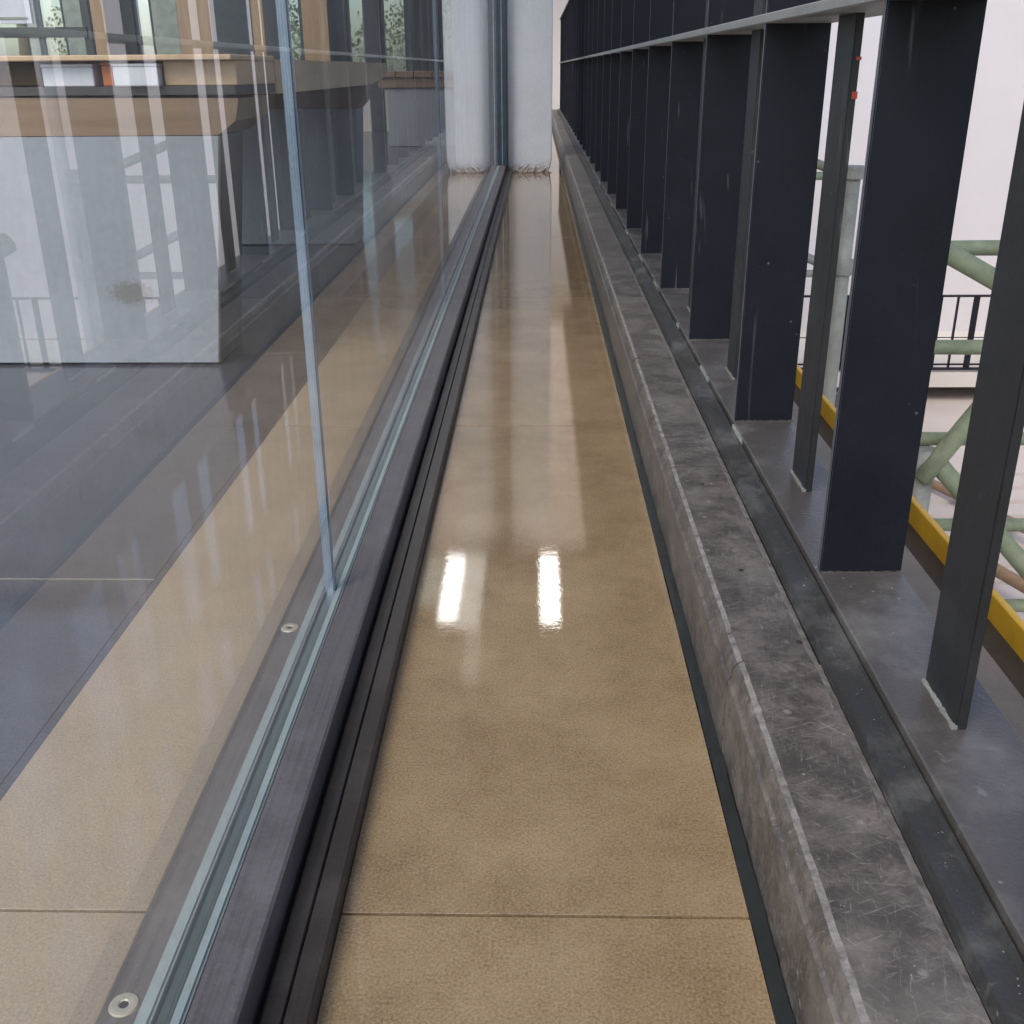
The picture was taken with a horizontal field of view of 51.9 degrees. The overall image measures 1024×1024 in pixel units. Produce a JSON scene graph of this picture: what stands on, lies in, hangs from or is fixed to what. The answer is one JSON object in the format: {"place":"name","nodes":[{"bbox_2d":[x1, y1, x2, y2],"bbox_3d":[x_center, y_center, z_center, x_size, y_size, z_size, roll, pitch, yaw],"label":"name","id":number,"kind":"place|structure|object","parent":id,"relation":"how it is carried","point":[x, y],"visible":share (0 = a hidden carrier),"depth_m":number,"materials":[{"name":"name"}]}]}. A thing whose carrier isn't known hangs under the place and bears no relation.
{"place":"outdoors","nodes":[
{"label":"outdoors","id":0,"kind":"place"},
{"bbox_2d":[0,0,298,59],"label":"sky","id":1,"kind":"structure","parent":0,"point":[8,46],"materials":[{"name":"white"}]},
{"bbox_2d":[0,146,442,800],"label":"dark floor","id":2,"kind":"structure","parent":0,"point":[116,480],"depth_m":1.75,"materials":[{"name":"tile"}]},
{"bbox_2d":[0,0,96,54],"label":"whiteboard","id":3,"kind":"object","parent":2,"relation":"on","point":[16,11],"visible":0.39,"depth_m":5.67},
{"bbox_2d":[0,54,311,363],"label":"counter","id":4,"kind":"object","parent":2,"relation":"on","point":[133,219],"visible":0.87,"depth_m":2.31,"materials":[{"name":"white concrete"}]},
{"bbox_2d":[40,64,103,86],"bbox_3d":[-0.927,-0.939,2.263,0.110,0.044,0.142,0,23,1],"label":"flat box","id":5,"kind":"object","parent":4,"relation":"on","point":[72,75],"visible":0.76,"depth_m":2.20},
{"bbox_2d":[100,62,134,86],"bbox_3d":[-0.843,-0.941,2.261,0.025,0.047,0.142,0,23,1],"label":"orange box","id":6,"kind":"object","parent":4,"relation":"on","point":[107,73],"visible":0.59,"depth_m":2.20,"materials":[{"name":"orange cardboard"}]},
{"bbox_2d":[111,63,164,86],"bbox_3d":[-0.781,-0.915,2.202,0.095,0.044,0.047,0,23,1],"label":"flat box","id":7,"kind":"object","parent":4,"relation":"on","point":[128,75],"visible":0.99,"depth_m":2.18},
{"bbox_2d":[25,0,438,59],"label":"window wall","id":8,"kind":"structure","parent":2,"relation":"on","point":[245,27],"depth_m":10.96,"materials":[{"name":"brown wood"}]},
{"bbox_2d":[25,24,31,55],"bbox_3d":[-5.392,-5.512,10.870,0.655,2.180,0.060,0,23,1],"label":"window frame","id":9,"kind":"structure","parent":8,"relation":"in","point":[28,40],"depth_m":11.08,"materials":[{"name":"grey metal"}]},
{"bbox_2d":[34,0,69,54],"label":"window frame","id":10,"kind":"structure","parent":8,"relation":"in","point":[37,2],"depth_m":11.00,"materials":[{"name":"grey metal"}]},
{"bbox_2d":[132,0,156,54],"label":"window frame","id":11,"kind":"structure","parent":8,"relation":"in","point":[135,2],"depth_m":11.00,"materials":[{"name":"white metal"}]},
{"bbox_2d":[0,132,1023,1023],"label":"floor","id":12,"kind":"structure","parent":0,"point":[544,836],"depth_m":1.05,"materials":[{"name":"concrete"}]},
{"bbox_2d":[94,0,511,1023],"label":"glass partition","id":13,"kind":"object","parent":12,"relation":"on","point":[240,920],"visible":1,"depth_m":1.23,"materials":[{"name":"glass"}]},
{"bbox_2d":[506,0,552,171],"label":"concrete column","id":14,"kind":"structure","parent":12,"relation":"on","point":[529,72],"depth_m":6.57,"materials":[{"name":"white concrete"}]},
{"bbox_2d":[552,109,990,1023],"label":"stone curb","id":15,"kind":"structure","parent":12,"relation":"on","point":[774,719],"depth_m":0.91,"materials":[{"name":"grey stone"}]},
{"bbox_2d":[557,0,1023,1023],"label":"steel balustrade","id":16,"kind":"object","parent":12,"relation":"on","point":[693,128],"visible":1,"depth_m":1.09,"materials":[{"name":"black metal"}]},
{"bbox_2d":[623,259,1022,1020],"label":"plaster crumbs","id":17,"kind":"object","parent":16,"relation":"on","point":[873,719],"visible":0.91,"depth_m":0.84,"materials":[{"name":"grey"}]},
{"bbox_2d":[795,364,1023,661],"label":"yellow edge board","id":18,"kind":"object","parent":12,"relation":"on","point":[1006,620],"depth_m":1.45,"materials":[{"name":"paint"}]},
{"bbox_2d":[552,0,567,109],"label":"end wall","id":19,"kind":"structure","parent":0,"point":[559,6],"depth_m":14.02,"materials":[{"name":"paint"}]},
{"bbox_2d":[797,331,984,386],"bbox_3d":[5.326,-2.432,16.547,8.100,0.220,2.600,0,23,1],"label":"landing","id":20,"kind":"object","parent":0,"point":[953,378],"depth_m":15.58,"materials":[{"name":"white paint"}]},
{"bbox_2d":[797,294,990,369],"bbox_3d":[5.345,-2.575,15.129,8.000,1.085,0.060,0,23,1],"label":"railing","id":21,"kind":"object","parent":20,"relation":"on","point":[966,363],"visible":0.1,"depth_m":15.09,"materials":[{"name":"black metal"}]},
{"bbox_2d":[801,0,1023,330],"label":"wall","id":22,"kind":"structure","parent":0,"point":[993,126],"depth_m":16.47,"materials":[{"name":"white paint"}]},
{"bbox_2d":[836,387,1023,467],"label":"floor","id":23,"kind":"structure","parent":0,"point":[946,408],"depth_m":15.13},
{"bbox_2d":[806,159,864,405],"bbox_3d":[0.892,0.792,4.185,0.499,4.314,0.098,0,23,1],"label":"scaffold pole","id":24,"kind":"object","parent":23,"relation":"on","point":[855,176],"visible":0.18,"depth_m":3.48,"materials":[{"name":"grey metal"}]},
{"bbox_2d":[835,15,882,407],"bbox_3d":[1.176,-0.236,3.804,0.054,6.500,0.053,0,23,1],"label":"white pole","id":25,"kind":"object","parent":23,"relation":"on","point":[855,243],"visible":0.05,"depth_m":3.53,"materials":[{"name":"white metal"}]},
{"bbox_2d":[912,240,1023,611],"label":"scaffold","id":26,"kind":"object","parent":23,"relation":"on","point":[933,462],"visible":0.31,"depth_m":3.58,"materials":[{"name":"green metal"}]},
{"bbox_2d":[928,463,1023,620],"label":"floor","id":27,"kind":"structure","parent":0,"point":[1009,582],"depth_m":10.79,"materials":[{"name":"white concrete"}]},
{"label":"terrace","id":28,"kind":"structure","parent":0,"visible":0},
{"bbox_2d":[16,5,67,55],"bbox_3d":[-10.062,-9.452,18.448,4.040,5.268,4.497,18,29,37],"label":"tree","id":29,"kind":"object","parent":28,"relation":"on","point":[23,47],"visible":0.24,"depth_m":19.24,"materials":[{"name":"green plant"}]},
{"bbox_2d":[288,0,299,59],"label":"tree","id":30,"kind":"object","parent":28,"relation":"on","point":[294,32],"visible":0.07,"depth_m":17.76,"materials":[{"name":"green plant"}]},
{"bbox_2d":[290,17,298,59],"bbox_3d":[-4.330,-9.201,19.386,2.813,3.998,3.192,19,30,39],"label":"tree","id":31,"kind":"object","parent":28,"relation":"on","point":[294,43],"depth_m":18.87,"materials":[{"name":"green plant"}]}
]}

